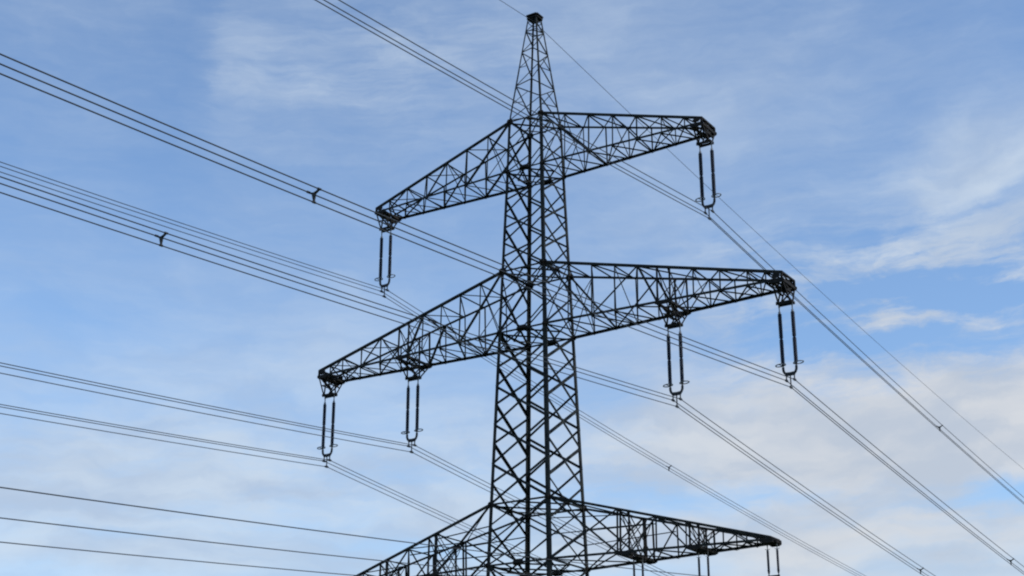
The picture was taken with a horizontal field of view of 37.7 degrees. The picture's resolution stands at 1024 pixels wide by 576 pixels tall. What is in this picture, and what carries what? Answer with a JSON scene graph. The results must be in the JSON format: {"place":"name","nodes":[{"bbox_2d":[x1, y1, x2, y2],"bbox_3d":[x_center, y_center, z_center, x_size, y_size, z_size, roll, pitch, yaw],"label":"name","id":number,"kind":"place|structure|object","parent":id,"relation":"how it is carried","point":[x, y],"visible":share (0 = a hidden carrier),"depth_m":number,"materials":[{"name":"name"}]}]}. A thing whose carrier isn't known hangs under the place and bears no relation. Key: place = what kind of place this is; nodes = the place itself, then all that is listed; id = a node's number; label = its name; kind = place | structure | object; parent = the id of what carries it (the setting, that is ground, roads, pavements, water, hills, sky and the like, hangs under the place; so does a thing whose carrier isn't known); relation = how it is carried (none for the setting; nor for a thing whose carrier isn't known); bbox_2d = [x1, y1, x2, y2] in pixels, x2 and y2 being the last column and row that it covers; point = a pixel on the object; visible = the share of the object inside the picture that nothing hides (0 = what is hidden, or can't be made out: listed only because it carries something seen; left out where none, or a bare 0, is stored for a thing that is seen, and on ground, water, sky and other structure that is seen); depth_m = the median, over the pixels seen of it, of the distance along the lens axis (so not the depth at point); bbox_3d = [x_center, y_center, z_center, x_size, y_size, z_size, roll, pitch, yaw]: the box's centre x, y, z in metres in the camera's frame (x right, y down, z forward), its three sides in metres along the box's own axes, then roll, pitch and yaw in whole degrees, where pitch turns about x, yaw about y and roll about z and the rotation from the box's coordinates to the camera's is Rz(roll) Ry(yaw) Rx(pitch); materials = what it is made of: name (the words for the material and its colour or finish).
{"place":"outdoors","nodes":[
{"label":"outdoors","id":0,"kind":"place"},
{"bbox_2d":[0,0,1023,575],"label":"sky","id":1,"kind":"structure","parent":0,"point":[876,146],"materials":[{"name":"blue"}]},
{"label":"ground","id":2,"kind":"structure","parent":0,"visible":0},
{"bbox_2d":[317,12,796,575],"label":"lattice transmission tower","id":3,"kind":"structure","parent":2,"relation":"on","point":[705,132],"depth_m":78.09,"materials":[{"name":"black metal"}]},
{"bbox_2d":[317,395,337,467],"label":"double insulator string","id":4,"kind":"object","parent":3,"relation":"hanging from","point":[332,427],"visible":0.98,"depth_m":84.85,"materials":[{"name":"ceramic"}]},
{"bbox_2d":[0,413,565,575],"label":"conductor wire","id":5,"kind":"object","parent":4,"relation":"hanging from","point":[239,453],"visible":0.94,"depth_m":77.72,"materials":[{"name":"metal"}]},
{"bbox_2d":[0,406,574,575],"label":"conductor wire","id":6,"kind":"object","parent":4,"relation":"hanging from","point":[243,448],"visible":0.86,"depth_m":78.29,"materials":[{"name":"metal"}]},
{"bbox_2d":[0,404,579,575],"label":"conductor wire","id":7,"kind":"object","parent":4,"relation":"hanging from","point":[249,447],"visible":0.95,"depth_m":77.82,"materials":[{"name":"metal"}]},
{"bbox_2d":[374,228,394,297],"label":"double insulator string","id":8,"kind":"object","parent":3,"relation":"hanging from","point":[381,262],"visible":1,"depth_m":86.27,"materials":[{"name":"ceramic"}]},
{"bbox_2d":[1,172,855,575],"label":"conductor wire","id":9,"kind":"object","parent":8,"relation":"attached to","point":[399,306],"visible":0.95,"depth_m":83.44,"materials":[{"name":"metal"}]},
{"bbox_2d":[0,166,858,574],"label":"conductor wire","id":10,"kind":"object","parent":8,"relation":"attached to","point":[414,312],"visible":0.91,"depth_m":84.04,"materials":[{"name":"metal"}]},
{"bbox_2d":[0,162,864,575],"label":"conductor wire","id":11,"kind":"object","parent":8,"relation":"attached to","point":[368,284],"visible":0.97,"depth_m":81.44,"materials":[{"name":"metal"}]},
{"bbox_2d":[401,378,422,452],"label":"double insulator string","id":12,"kind":"object","parent":3,"relation":"hanging from","point":[416,414],"visible":1,"depth_m":81.80,"materials":[{"name":"ceramic"}]},
{"bbox_2d":[0,373,659,575],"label":"conductor wire","id":13,"kind":"object","parent":12,"relation":"hanging from","point":[291,430],"visible":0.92,"depth_m":72.37,"materials":[{"name":"metal"}]},
{"bbox_2d":[0,365,666,575],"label":"conductor wire","id":14,"kind":"object","parent":12,"relation":"hanging from","point":[280,422],"visible":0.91,"depth_m":72.03,"materials":[{"name":"metal"}]},
{"bbox_2d":[0,362,673,575],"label":"conductor wire","id":15,"kind":"object","parent":12,"relation":"hanging from","point":[277,419],"visible":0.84,"depth_m":71.20,"materials":[{"name":"metal"}]},
{"bbox_2d":[632,558,643,575],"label":"double insulator string","id":16,"kind":"object","parent":3,"relation":"hanging from","point":[642,565],"visible":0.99,"depth_m":71.43,"materials":[{"name":"ceramic"}]},
{"bbox_2d":[0,542,360,575],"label":"conductor wire","id":17,"kind":"object","parent":16,"relation":"hanging from","point":[173,558],"visible":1,"depth_m":46.28,"materials":[{"name":"metal"}]},
{"bbox_2d":[663,325,689,407],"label":"double insulator string","id":18,"kind":"object","parent":3,"relation":"hanging from","point":[670,384],"visible":0.96,"depth_m":73.53,"materials":[{"name":"ceramic"}]},
{"bbox_2d":[0,192,923,575],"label":"conductor wire","id":19,"kind":"object","parent":18,"relation":"hanging from","point":[406,324],"visible":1,"depth_m":53.95,"materials":[{"name":"metal"}]},
{"bbox_2d":[155,232,167,246],"bbox_3d":[-10.585,-1.449,45.230,0.468,0.422,0.120,-13,-20,31],"label":"wire spacer","id":20,"kind":"object","parent":19,"relation":"attached to","point":[162,237],"visible":1,"depth_m":45.19,"materials":[{"name":"metal"}]},
{"bbox_2d":[0,183,927,575],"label":"conductor wire","id":21,"kind":"object","parent":18,"relation":"hanging from","point":[410,319],"visible":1,"depth_m":54.43,"materials":[{"name":"metal"}]},
{"bbox_2d":[0,176,934,575],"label":"conductor wire","id":22,"kind":"object","parent":18,"relation":"hanging from","point":[416,316],"visible":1,"depth_m":54.12,"materials":[{"name":"metal"}]},
{"bbox_2d":[697,551,709,575],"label":"double insulator string","id":23,"kind":"object","parent":3,"relation":"hanging from","point":[708,571],"visible":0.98,"depth_m":69.59,"materials":[{"name":"ceramic"}]},
{"bbox_2d":[0,517,536,575],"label":"conductor wire","id":24,"kind":"object","parent":23,"relation":"hanging from","point":[250,546],"visible":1,"depth_m":44.05,"materials":[{"name":"metal"}]},
{"bbox_2d":[695,142,721,219],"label":"double insulator string","id":25,"kind":"object","parent":3,"relation":"hanging from","point":[714,197],"visible":1,"depth_m":75.76,"materials":[{"name":"black ceramic"}]},
{"bbox_2d":[315,0,1023,503],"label":"conductor wire","id":26,"kind":"object","parent":25,"relation":"attached to","point":[639,180],"visible":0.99,"depth_m":66.78,"materials":[{"name":"metal"}]},
{"bbox_2d":[324,0,1023,502],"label":"conductor wire","id":27,"kind":"object","parent":25,"relation":"attached to","point":[648,182],"visible":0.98,"depth_m":67.57,"materials":[{"name":"metal"}]},
{"bbox_2d":[339,0,1022,496],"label":"conductor wire","id":28,"kind":"object","parent":25,"relation":"attached to","point":[645,174],"visible":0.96,"depth_m":67.92,"materials":[{"name":"metal"}]},
{"bbox_2d":[500,0,1020,466],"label":"earth wire","id":29,"kind":"object","parent":3,"relation":"attached to","point":[738,215],"visible":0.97,"depth_m":105.78,"materials":[{"name":"metal"}]},
{"bbox_2d":[765,543,779,575],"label":"double insulator string","id":30,"kind":"object","parent":3,"relation":"hanging from","point":[768,562],"visible":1,"depth_m":67.75,"materials":[{"name":"grey ceramic"}]},
{"bbox_2d":[0,487,700,575],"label":"conductor wire","id":31,"kind":"object","parent":30,"relation":"hanging from","point":[316,530],"visible":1,"depth_m":41.16,"materials":[{"name":"metal"}]},
{"bbox_2d":[775,302,803,388],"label":"double insulator string","id":32,"kind":"object","parent":3,"relation":"hanging from","point":[795,352],"visible":1,"depth_m":70.51,"materials":[{"name":"ceramic"}]},
{"bbox_2d":[0,73,1022,573],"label":"conductor wire","id":33,"kind":"object","parent":32,"relation":"hanging from","point":[450,257],"visible":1,"depth_m":45.50,"materials":[{"name":"metal"}]},
{"bbox_2d":[0,53,1023,566],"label":"conductor wire","id":34,"kind":"object","parent":32,"relation":"hanging from","point":[440,239],"visible":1,"depth_m":45.35,"materials":[{"name":"metal"}]},
{"bbox_2d":[306,187,321,203],"bbox_3d":[-5.579,-2.579,42.218,0.468,0.422,0.120,-13,-20,31],"label":"wire spacer","id":35,"kind":"object","parent":34,"relation":"attached to","point":[313,194],"visible":1,"depth_m":42.18,"materials":[{"name":"metal"}]},
{"bbox_2d":[0,63,1023,571],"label":"conductor wire","id":36,"kind":"object","parent":32,"relation":"hanging from","point":[448,249],"visible":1,"depth_m":46.21,"materials":[{"name":"metal"}]}
]}

